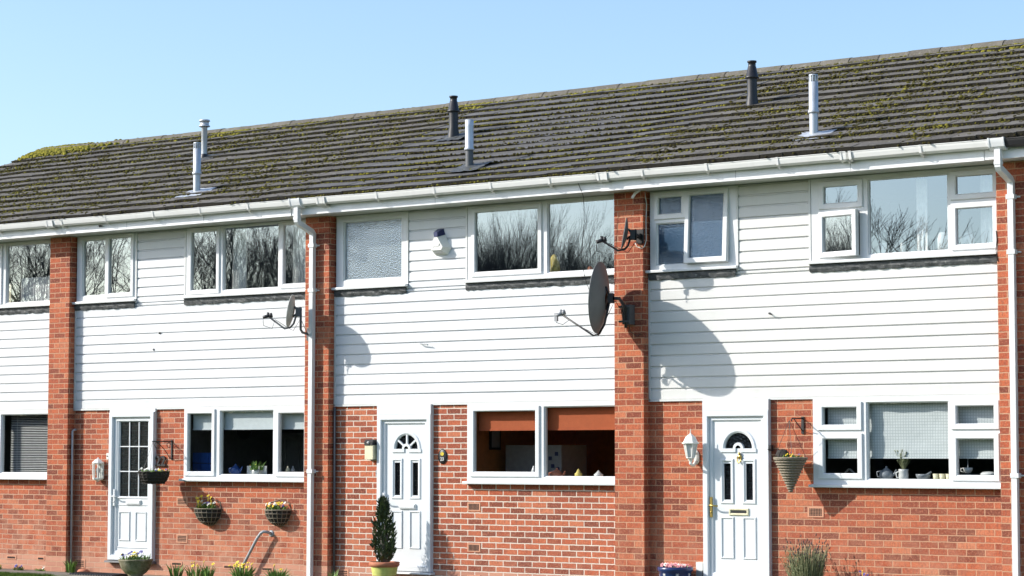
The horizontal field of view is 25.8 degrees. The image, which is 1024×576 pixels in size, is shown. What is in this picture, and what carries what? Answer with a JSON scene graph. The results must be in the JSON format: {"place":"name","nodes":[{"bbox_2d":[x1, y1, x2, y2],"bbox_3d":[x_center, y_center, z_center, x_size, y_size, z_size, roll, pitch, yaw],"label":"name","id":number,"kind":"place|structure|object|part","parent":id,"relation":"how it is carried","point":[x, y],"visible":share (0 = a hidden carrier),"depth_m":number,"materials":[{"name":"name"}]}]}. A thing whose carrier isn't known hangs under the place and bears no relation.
{"place":"outdoors","nodes":[
{"label":"outdoors","id":0,"kind":"place"},
{"bbox_2d":[9,285,18,302],"bbox_3d":[-7.742,0.106,34.559,0.200,0.300,0.150,-3,-5,35],"label":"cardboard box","id":1,"kind":"object","parent":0,"point":[13,293],"visible":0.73,"depth_m":34.48,"materials":[{"name":"beige cardboard"}]},
{"bbox_2d":[0,571,53,575],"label":"grass","id":2,"kind":"structure","parent":0,"point":[2,573],"depth_m":32.16,"materials":[{"name":"green plant"}]},
{"bbox_2d":[0,569,159,575],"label":"path","id":3,"kind":"structure","parent":0,"point":[32,571],"depth_m":33.18,"materials":[{"name":"concrete"}]},
{"bbox_2d":[12,564,22,569],"bbox_3d":[-7.399,4.174,33.515,0.278,0.092,0.163,-3,-5,35],"label":"bedding plant","id":4,"kind":"object","parent":3,"relation":"on","point":[17,568],"visible":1,"depth_m":33.48,"materials":[{"name":"purple plant"}]},
{"bbox_2d":[63,560,77,572],"bbox_3d":[-6.446,4.060,32.808,0.180,0.215,0.329,4,-6,-44],"label":"daffodil clump","id":5,"kind":"object","parent":3,"relation":"on","point":[72,566],"visible":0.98,"depth_m":32.75,"materials":[{"name":"green plant"}]},
{"bbox_2d":[77,569,89,571],"bbox_3d":[-6.229,4.114,32.554,0.204,0.070,0.162,-3,-5,35],"label":"brown stone","id":6,"kind":"object","parent":3,"relation":"on","point":[83,570],"visible":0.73,"depth_m":32.50,"materials":[{"name":"stone"}]},
{"bbox_2d":[69,572,127,575],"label":"door mat","id":7,"kind":"object","parent":3,"relation":"on","point":[100,574],"depth_m":31.87,"materials":[{"name":"black paint"}]},
{"bbox_2d":[118,550,152,575],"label":"stone urn","id":8,"kind":"object","parent":3,"relation":"on","point":[133,564],"visible":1,"depth_m":31.29,"materials":[{"name":"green stone"}]},
{"bbox_2d":[165,563,186,575],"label":"daffodil clump","id":9,"kind":"object","parent":3,"relation":"on","point":[176,572],"visible":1,"depth_m":31.33,"materials":[{"name":"green plant"}]},
{"bbox_2d":[183,560,208,575],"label":"daffodil clump","id":10,"kind":"object","parent":3,"relation":"on","point":[194,573],"visible":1,"depth_m":31.19,"materials":[{"name":"green plant"}]},
{"bbox_2d":[201,563,216,575],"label":"daffodil clump","id":11,"kind":"object","parent":3,"relation":"on","point":[206,572],"visible":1,"depth_m":31.02,"materials":[{"name":"green plant"}]},
{"bbox_2d":[228,561,257,575],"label":"daffodil clump","id":12,"kind":"object","parent":3,"relation":"on","point":[239,571],"visible":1,"depth_m":30.59,"materials":[{"name":"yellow plant"}]},
{"bbox_2d":[266,564,292,575],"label":"daffodil clump","id":13,"kind":"object","parent":3,"relation":"on","point":[276,573],"visible":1,"depth_m":30.20,"materials":[{"name":"green plant"}]},
{"bbox_2d":[368,495,399,575],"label":"potted conifer","id":14,"kind":"object","parent":3,"relation":"on","point":[383,544],"visible":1,"depth_m":29.08,"materials":[{"name":"plant"}]},
{"bbox_2d":[657,562,693,575],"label":"blue pot","id":15,"kind":"object","parent":3,"relation":"on","point":[673,569],"visible":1,"depth_m":26.64,"materials":[{"name":"ceramic"}]},
{"bbox_2d":[780,534,829,575],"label":"lavender bush","id":16,"kind":"object","parent":3,"relation":"on","point":[812,565],"visible":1,"depth_m":25.50,"materials":[{"name":"green plant"}]},
{"bbox_2d":[0,0,1023,165],"label":"sky","id":17,"kind":"structure","parent":0,"point":[72,71],"materials":[{"name":"blue"}]},
{"bbox_2d":[551,254,559,271],"bbox_3d":[0.544,-0.309,28.571,0.130,0.245,0.200,2,-5,-23],"label":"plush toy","id":18,"kind":"object","parent":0,"point":[555,265],"visible":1,"depth_m":28.54,"materials":[{"name":"yellow fabric"}]},
{"bbox_2d":[575,469,581,475],"bbox_3d":[0.837,2.328,28.167,0.100,0.115,0.098,-3,-5,35],"label":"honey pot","id":19,"kind":"object","parent":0,"point":[578,473],"visible":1,"depth_m":28.14,"materials":[{"name":"yellow ceramic"}]},
{"label":"ground","id":20,"kind":"structure","parent":0,"visible":0},
{"bbox_2d":[0,571,94,575],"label":"path edging","id":21,"kind":"object","parent":20,"relation":"on","point":[54,574],"depth_m":32.15,"materials":[{"name":"concrete"}]},
{"bbox_2d":[0,126,250,570],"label":"terraced house","id":22,"kind":"structure","parent":20,"relation":"on","point":[40,182],"depth_m":34.29,"materials":[{"name":"red brick"}]},
{"bbox_2d":[0,411,47,479],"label":"window","id":23,"kind":"structure","parent":22,"relation":"in","point":[3,475],"depth_m":33.87,"materials":[{"name":"white plastic"}]},
{"bbox_2d":[0,239,50,314],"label":"window","id":24,"kind":"structure","parent":22,"relation":"in","point":[7,308],"depth_m":34.16,"materials":[{"name":"white plastic"}]},
{"bbox_2d":[4,415,47,471],"bbox_3d":[-7.683,2.378,34.231,2.160,0.900,0.024,-3,-5,35],"label":"venetian blind","id":25,"kind":"object","parent":22,"relation":"attached to","point":[17,427],"visible":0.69,"depth_m":33.98,"materials":[{"name":"grey plastic"}]},
{"bbox_2d":[21,277,49,301],"bbox_3d":[-7.158,0.027,34.107,0.920,0.390,0.024,-3,-5,35],"label":"curtain","id":26,"kind":"object","parent":22,"relation":"hanging from","point":[36,289],"visible":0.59,"depth_m":34.19,"materials":[{"name":"white fabric"}]},
{"bbox_2d":[29,97,497,575],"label":"terraced house","id":27,"kind":"structure","parent":20,"relation":"on","point":[140,268],"depth_m":32.46,"materials":[{"name":"red brick"}]},
{"bbox_2d":[92,457,103,481],"bbox_3d":[-6.054,2.658,32.768,0.169,0.365,0.163,3,-5,-32],"label":"wall lantern","id":28,"kind":"object","parent":27,"relation":"attached to","point":[99,468],"depth_m":32.74,"materials":[{"name":"white plastic"}]},
{"bbox_2d":[72,233,135,310],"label":"window","id":29,"kind":"structure","parent":27,"relation":"in","point":[109,300],"depth_m":32.97,"materials":[{"name":"white plastic"}]},
{"bbox_2d":[104,408,156,563],"bbox_3d":[-5.495,2.862,32.418,0.960,2.228,0.164,-3,-5,35],"label":"door","id":30,"kind":"structure","parent":27,"relation":"in","point":[131,503],"depth_m":32.47,"materials":[{"name":"white plastic"}]},
{"bbox_2d":[155,456,165,465],"bbox_3d":[-5.038,2.479,32.122,0.198,0.149,0.016,-3,-5,35],"label":"house number","id":31,"kind":"object","parent":27,"relation":"attached to","point":[159,459],"visible":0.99,"depth_m":32.12,"materials":[{"name":"black paint"}]},
{"bbox_2d":[152,440,172,459],"bbox_3d":[-4.979,2.304,31.872,0.024,0.280,0.399,-3,-5,35],"label":"basket bracket","id":32,"kind":"object","parent":27,"relation":"attached to","point":[171,441],"visible":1,"depth_m":31.98,"materials":[{"name":"metal"}]},
{"bbox_2d":[138,442,169,483],"bbox_3d":[-5.069,2.478,31.703,0.459,0.594,0.452,-3,-5,35],"label":"hanging basket","id":33,"kind":"object","parent":32,"relation":"hanging from","point":[156,476],"visible":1,"depth_m":31.54,"materials":[{"name":"wicker"}]},
{"bbox_2d":[193,453,210,470],"bbox_3d":[-4.410,2.514,32.136,0.455,0.300,0.010,-3,-5,35],"label":"tiled splashback","id":34,"kind":"object","parent":27,"relation":"attached to","point":[201,457],"visible":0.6,"depth_m":32.16,"materials":[{"name":"blue tile"}]},
{"bbox_2d":[194,495,221,525],"bbox_3d":[-4.312,3.123,31.454,0.459,0.443,0.250,-3,-5,35],"label":"wall basket","id":35,"kind":"object","parent":27,"relation":"attached to","point":[208,515],"depth_m":31.39,"materials":[{"name":"black metal"}]},
{"bbox_2d":[229,464,242,473],"bbox_3d":[-3.888,2.554,31.534,0.173,0.160,0.205,1,-4,-15],"label":"teapot","id":36,"kind":"object","parent":27,"relation":"on","point":[235,469],"visible":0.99,"depth_m":31.47,"materials":[{"name":"blue ceramic"}]},
{"bbox_2d":[232,227,246,288],"bbox_3d":[-3.870,-0.406,31.777,0.270,0.910,0.036,-3,-5,35],"label":"curtain","id":37,"kind":"object","parent":27,"relation":"hanging from","point":[239,269],"visible":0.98,"depth_m":31.77,"materials":[{"name":"white fabric"}]},
{"bbox_2d":[179,407,303,481],"bbox_3d":[-3.723,2.184,31.206,2.368,1.023,0.148,-3,-5,35],"label":"window","id":38,"kind":"structure","parent":27,"relation":"in","point":[216,473],"depth_m":31.45,"materials":[{"name":"white plastic"}]},
{"bbox_2d":[181,219,305,304],"bbox_3d":[-3.720,-0.351,31.397,2.368,1.103,0.138,-3,-5,35],"label":"window","id":39,"kind":"structure","parent":27,"relation":"in","point":[284,291],"depth_m":31.59,"materials":[{"name":"white plastic"}]},
{"bbox_2d":[237,430,251,439],"bbox_3d":[-3.936,2.081,32.931,0.300,0.300,0.020,-3,-5,35],"label":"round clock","id":40,"kind":"object","parent":27,"relation":"attached to","point":[244,434],"visible":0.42,"depth_m":32.93,"materials":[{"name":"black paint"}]},
{"bbox_2d":[193,411,303,429],"bbox_3d":[-3.651,1.835,31.314,2.190,0.288,0.016,-3,-5,35],"label":"roller blind","id":41,"kind":"object","parent":27,"relation":"attached to","point":[248,420],"visible":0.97,"depth_m":31.33,"materials":[{"name":"white fabric"}]},
{"bbox_2d":[247,466,266,473],"bbox_3d":[-3.576,2.559,31.401,0.370,0.130,0.004,-3,-5,35],"label":"white card","id":42,"kind":"object","parent":27,"relation":"on","point":[263,471],"visible":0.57,"depth_m":31.35,"materials":[{"name":"paper"}]},
{"bbox_2d":[241,530,273,565],"bbox_3d":[-3.575,3.687,30.891,0.615,0.700,0.125,-2,-5,24],"label":"handrail","id":43,"kind":"object","parent":27,"relation":"attached to","point":[271,533],"visible":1,"depth_m":30.84,"materials":[{"name":"white metal"}]},
{"bbox_2d":[250,460,265,473],"bbox_3d":[-3.555,2.511,31.308,0.236,0.212,0.194,-1,-4,11],"label":"plant pot","id":44,"kind":"object","parent":27,"relation":"on","point":[255,468],"visible":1,"depth_m":31.27,"materials":[{"name":"white ceramic"}]},
{"bbox_2d":[264,500,291,526],"bbox_3d":[-3.244,3.087,30.713,0.429,0.371,0.245,-3,-5,35],"label":"wall basket","id":45,"kind":"object","parent":27,"relation":"attached to","point":[275,515],"depth_m":30.65,"materials":[{"name":"black metal"}]},
{"bbox_2d":[281,433,303,471],"bbox_3d":[-3.037,3.184,33.748,0.750,2.000,0.518,-3,-5,35],"label":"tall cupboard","id":46,"kind":"object","parent":27,"relation":"in","point":[292,449],"visible":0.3,"depth_m":33.69,"materials":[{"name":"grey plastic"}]},
{"bbox_3d":[-3.332,3.152,33.653,0.340,1.850,0.018,-3,-5,35],"label":"cupboard door","id":47,"kind":"part","parent":46,"relation":"part of","materials":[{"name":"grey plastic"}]},
{"bbox_3d":[-3.039,3.137,33.445,0.340,1.850,0.018,-3,-5,35],"label":"cupboard door","id":48,"kind":"part","parent":46,"relation":"part of","materials":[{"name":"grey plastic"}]},
{"bbox_2d":[293,225,305,282],"bbox_3d":[-2.867,-0.458,31.067,0.430,0.910,0.036,-3,-5,35],"label":"curtain","id":49,"kind":"object","parent":27,"relation":"hanging from","point":[299,243],"visible":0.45,"depth_m":31.13,"materials":[{"name":"white fabric"}]},
{"bbox_2d":[285,64,792,575],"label":"terraced house","id":50,"kind":"structure","parent":20,"relation":"on","point":[493,192],"depth_m":29.56,"materials":[{"name":"red brick"}]},
{"bbox_2d":[263,295,308,340],"bbox_3d":[-3.029,0.408,30.352,0.478,0.622,0.559,-3,-5,35],"label":"satellite dish","id":51,"kind":"object","parent":50,"relation":"attached to","point":[292,308],"visible":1,"depth_m":30.21,"materials":[{"name":"grey metal"}]},
{"bbox_2d":[331,211,407,296],"bbox_3d":[-1.892,-0.448,30.104,1.270,1.098,0.138,-3,-5,35],"label":"window","id":52,"kind":"structure","parent":50,"relation":"in","point":[371,248],"depth_m":30.13,"materials":[{"name":"glass"}]},
{"bbox_2d":[364,439,376,459],"bbox_3d":[-1.882,2.152,29.839,0.140,0.273,0.146,-3,-5,35],"label":"security light","id":53,"kind":"object","parent":50,"relation":"attached to","point":[370,449],"visible":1,"depth_m":29.80,"materials":[{"name":"beige plastic"}]},
{"bbox_2d":[376,404,434,574],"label":"door","id":54,"kind":"structure","parent":50,"relation":"in","point":[404,431],"depth_m":29.50,"materials":[{"name":"white plastic"}]},
{"bbox_2d":[430,229,450,254],"bbox_3d":[-0.951,-0.608,29.381,0.303,0.350,0.122,-3,-5,35],"label":"alarm box","id":55,"kind":"object","parent":50,"relation":"attached to","point":[440,244],"visible":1,"depth_m":29.35,"materials":[{"name":"white plastic"}]},
{"bbox_2d":[438,449,446,463],"bbox_3d":[-0.908,2.198,29.221,0.150,0.200,0.019,-3,-5,35],"label":"number plaque","id":56,"kind":"object","parent":50,"relation":"attached to","point":[442,456],"visible":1,"depth_m":29.21,"materials":[{"name":"black paint"}]},
{"bbox_2d":[489,431,500,449],"bbox_3d":[-0.226,2.010,30.065,0.024,0.320,0.240,-3,-5,35],"label":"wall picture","id":57,"kind":"object","parent":50,"relation":"attached to","point":[494,440],"depth_m":30.04,"materials":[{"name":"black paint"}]},
{"bbox_2d":[463,195,613,289],"bbox_3d":[0.367,-0.564,28.507,2.368,1.101,0.138,-3,-5,35],"label":"window","id":58,"kind":"structure","parent":50,"relation":"in","point":[541,276],"depth_m":28.56,"materials":[{"name":"white plastic"}]},
{"bbox_2d":[462,402,614,484],"bbox_3d":[0.364,1.970,28.316,2.368,1.023,0.148,-3,-5,35],"label":"window","id":59,"kind":"structure","parent":50,"relation":"in","point":[540,476],"depth_m":28.34,"materials":[{"name":"white plastic"}]},
{"bbox_2d":[506,445,586,475],"bbox_3d":[0.453,2.998,29.873,0.900,1.800,0.608,-3,-5,35],"label":"fridge","id":60,"kind":"object","parent":50,"relation":"in","point":[570,460],"visible":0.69,"depth_m":29.72,"materials":[{"name":"plastic"}]},
{"bbox_2d":[479,407,614,430],"bbox_3d":[0.461,1.641,28.406,2.170,0.328,0.016,-3,-5,35],"label":"roller blind","id":61,"kind":"object","parent":50,"relation":"attached to","point":[580,418],"visible":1,"depth_m":28.32,"materials":[{"name":"orange fabric"}]},
{"bbox_2d":[549,468,565,475],"bbox_3d":[0.571,2.355,28.354,0.173,0.160,0.205,1,-4,-15],"label":"teapot","id":62,"kind":"object","parent":50,"relation":"on","point":[556,472],"visible":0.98,"depth_m":28.30,"materials":[{"name":"ceramic"}]},
{"bbox_2d":[578,183,588,288],"bbox_3d":[0.991,-0.580,27.712,0.476,1.526,0.135,2,-4,-20],"label":"aerial cable","id":63,"kind":"object","parent":50,"relation":"hanging from","point":[582,240],"visible":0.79,"depth_m":27.70,"materials":[{"name":"black paint"}]},
{"bbox_2d":[594,470,602,475],"bbox_3d":[1.081,2.325,27.994,0.120,0.095,0.118,-3,-5,35],"label":"sugar pot","id":64,"kind":"object","parent":50,"relation":"on","point":[598,473],"visible":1,"depth_m":27.96,"materials":[{"name":"white ceramic"}]},
{"bbox_2d":[595,38,1023,575],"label":"terraced house","id":65,"kind":"structure","parent":20,"relation":"on","point":[787,199],"depth_m":26.55,"materials":[{"name":"red brick"}]},
{"bbox_2d":[554,262,639,335],"bbox_3d":[1.017,0.146,27.366,0.918,0.909,0.708,4,-6,-43],"label":"satellite dish","id":66,"kind":"object","parent":65,"relation":"attached to","point":[601,297],"visible":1,"depth_m":27.12,"materials":[{"name":"grey paint"}]},
{"bbox_2d":[596,218,643,252],"bbox_3d":[1.332,-0.630,27.346,0.430,0.433,0.532,-3,-5,35],"label":"satellite dish","id":67,"kind":"object","parent":65,"relation":"attached to","point":[637,235],"visible":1,"depth_m":27.23,"materials":[{"name":"grey metal"}]},
{"bbox_2d":[631,190,640,198],"bbox_3d":[1.519,-1.154,27.475,0.138,0.128,0.032,3,-5,-35],"label":"overflow pipe","id":68,"kind":"object","parent":65,"relation":"attached to","point":[635,193],"visible":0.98,"depth_m":27.45,"materials":[{"name":"white plastic"}]},
{"bbox_2d":[635,195,646,248],"bbox_3d":[1.587,-0.831,27.504,0.156,0.712,0.064,1,-4,-11],"label":"dish cable","id":69,"kind":"object","parent":65,"relation":"attached to","point":[645,225],"visible":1,"depth_m":27.54,"materials":[{"name":"white plastic"}]},
{"bbox_2d":[682,429,698,466],"bbox_3d":[2.166,1.916,26.879,0.206,0.453,0.303,-3,-5,35],"label":"wall lantern","id":70,"kind":"object","parent":65,"relation":"attached to","point":[690,442],"depth_m":26.80,"materials":[{"name":"white plastic"}]},
{"bbox_2d":[645,185,737,279],"bbox_3d":[2.192,-0.662,27.211,1.270,1.098,0.148,-3,-5,35],"label":"window","id":71,"kind":"structure","parent":65,"relation":"in","point":[693,231],"depth_m":27.18,"materials":[{"name":"white plastic"}]},
{"bbox_2d":[696,562,702,575],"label":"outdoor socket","id":72,"kind":"object","parent":65,"relation":"attached to","point":[699,568],"visible":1,"depth_m":26.84,"materials":[{"name":"white plastic"}]},
{"bbox_2d":[702,399,771,575],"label":"door","id":73,"kind":"structure","parent":65,"relation":"in","point":[737,491],"depth_m":26.65,"materials":[{"name":"white plastic"}]},
{"bbox_2d":[791,417,803,433],"bbox_3d":[3.320,1.596,26.091,0.032,0.200,0.292,-3,-5,35],"label":"basket bracket","id":74,"kind":"object","parent":65,"relation":"attached to","point":[802,425],"visible":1,"depth_m":26.19,"materials":[{"name":"metal"}]},
{"bbox_2d":[771,420,807,491],"bbox_3d":[3.229,1.950,25.978,0.401,0.834,0.401,-3,-5,35],"label":"hanging basket","id":75,"kind":"object","parent":74,"relation":"hanging from","point":[790,469],"visible":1,"depth_m":25.88,"materials":[{"name":"grey wicker"}]},
{"bbox_2d":[878,243,887,252],"bbox_3d":[4.293,-0.452,25.928,0.116,0.140,0.114,-3,-5,35],"label":"candle","id":76,"kind":"object","parent":65,"relation":"on","point":[882,247],"visible":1,"depth_m":25.88,"materials":[{"name":"white wax"}]},
{"bbox_2d":[876,466,896,478],"bbox_3d":[4.305,2.125,25.729,0.205,0.160,0.173,0,-4,-4],"label":"teapot","id":77,"kind":"object","parent":65,"relation":"on","point":[886,473],"visible":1,"depth_m":25.67,"materials":[{"name":"grey ceramic"}]},
{"bbox_2d":[894,449,909,478],"bbox_3d":[4.482,2.011,25.602,0.237,0.368,0.200,0,-4,6],"label":"jug","id":78,"kind":"object","parent":65,"relation":"on","point":[903,473],"visible":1,"depth_m":25.56,"materials":[{"name":"white ceramic"}]},
{"bbox_2d":[900,243,903,251],"bbox_3d":[4.493,-0.457,25.786,0.046,0.130,0.045,-3,-5,35],"label":"candle","id":79,"kind":"object","parent":65,"relation":"on","point":[901,247],"visible":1,"depth_m":25.77,"materials":[{"name":"white wax"}]},
{"bbox_2d":[807,165,996,272],"bbox_3d":[4.451,-0.779,25.597,2.388,1.102,0.175,-3,-5,35],"label":"window","id":80,"kind":"structure","parent":65,"relation":"in","point":[956,253],"depth_m":25.74,"materials":[{"name":"white plastic"}]},
{"bbox_2d":[808,396,1000,488],"bbox_3d":[4.459,1.757,25.420,2.388,1.023,0.148,-3,-5,35],"label":"window","id":81,"kind":"structure","parent":65,"relation":"in","point":[861,431],"depth_m":25.50,"materials":[{"name":"white plastic"}]},
{"bbox_2d":[828,402,993,458],"bbox_3d":[4.553,1.602,25.511,2.130,0.678,0.028,-3,-5,35],"label":"roman blind","id":82,"kind":"object","parent":65,"relation":"attached to","point":[916,430],"visible":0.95,"depth_m":25.51,"materials":[{"name":"fabric"}]},
{"bbox_2d":[916,178,927,250],"bbox_3d":[4.718,-0.829,25.776,0.140,0.870,0.020,-3,-5,35],"label":"curtain","id":83,"kind":"object","parent":65,"relation":"hanging from","point":[921,201],"visible":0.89,"depth_m":25.78,"materials":[{"name":"white fabric"}]},
{"bbox_2d":[922,230,924,250],"bbox_3d":[4.709,-0.533,25.638,0.038,0.260,0.037,-3,-5,35],"label":"candle","id":84,"kind":"object","parent":65,"relation":"on","point":[923,240],"visible":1,"depth_m":25.62,"materials":[{"name":"white wax"}]},
{"bbox_2d":[916,471,931,478],"bbox_3d":[4.676,2.134,25.464,0.176,0.104,0.173,0,-4,-5],"label":"mortar bowl","id":85,"kind":"object","parent":65,"relation":"on","point":[924,476],"visible":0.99,"depth_m":25.40,"materials":[{"name":"grey ceramic"}]},
{"bbox_2d":[933,474,938,478],"bbox_3d":[4.801,2.140,25.363,0.072,0.075,0.071,-3,-5,35],"label":"cup","id":86,"kind":"object","parent":65,"relation":"on","point":[935,476],"visible":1,"depth_m":25.34,"materials":[{"name":"beige ceramic"}]},
{"bbox_2d":[937,232,947,249],"bbox_3d":[4.905,-0.523,25.498,0.126,0.220,0.124,-3,-5,35],"label":"vase","id":87,"kind":"object","parent":65,"relation":"on","point":[942,240],"visible":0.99,"depth_m":25.45,"materials":[{"name":"white ceramic"}]},
{"bbox_2d":[960,232,974,243],"bbox_3d":[5.150,-0.526,25.324,0.158,0.200,0.155,-3,-5,35],"label":"vase","id":88,"kind":"object","parent":65,"relation":"on","point":[967,238],"visible":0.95,"depth_m":25.27,"materials":[{"name":"white ceramic"}]},
{"bbox_2d":[959,459,978,474],"bbox_3d":[5.123,1.992,25.169,0.240,0.274,0.236,-3,-5,35],"label":"cake stand","id":89,"kind":"object","parent":65,"relation":"on","point":[967,470],"visible":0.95,"depth_m":25.12,"materials":[{"name":"ceramic"}]},
{"bbox_2d":[980,175,992,242],"bbox_3d":[5.393,-0.884,25.227,0.240,0.900,0.036,-3,-5,35],"label":"curtain","id":90,"kind":"object","parent":65,"relation":"hanging from","point":[986,216],"visible":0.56,"depth_m":25.25,"materials":[{"name":"white fabric"}]},
{"bbox_2d":[980,471,993,474],"bbox_3d":[5.327,2.083,25.018,0.200,0.070,0.197,-3,-5,35],"label":"dish bowl","id":91,"kind":"object","parent":65,"relation":"on","point":[987,473],"visible":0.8,"depth_m":24.95,"materials":[{"name":"white ceramic"}]},
{"bbox_2d":[984,111,1023,575],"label":"terraced house","id":92,"kind":"structure","parent":20,"relation":"on","point":[1004,152],"depth_m":24.58,"materials":[{"name":"red brick"}]}
]}

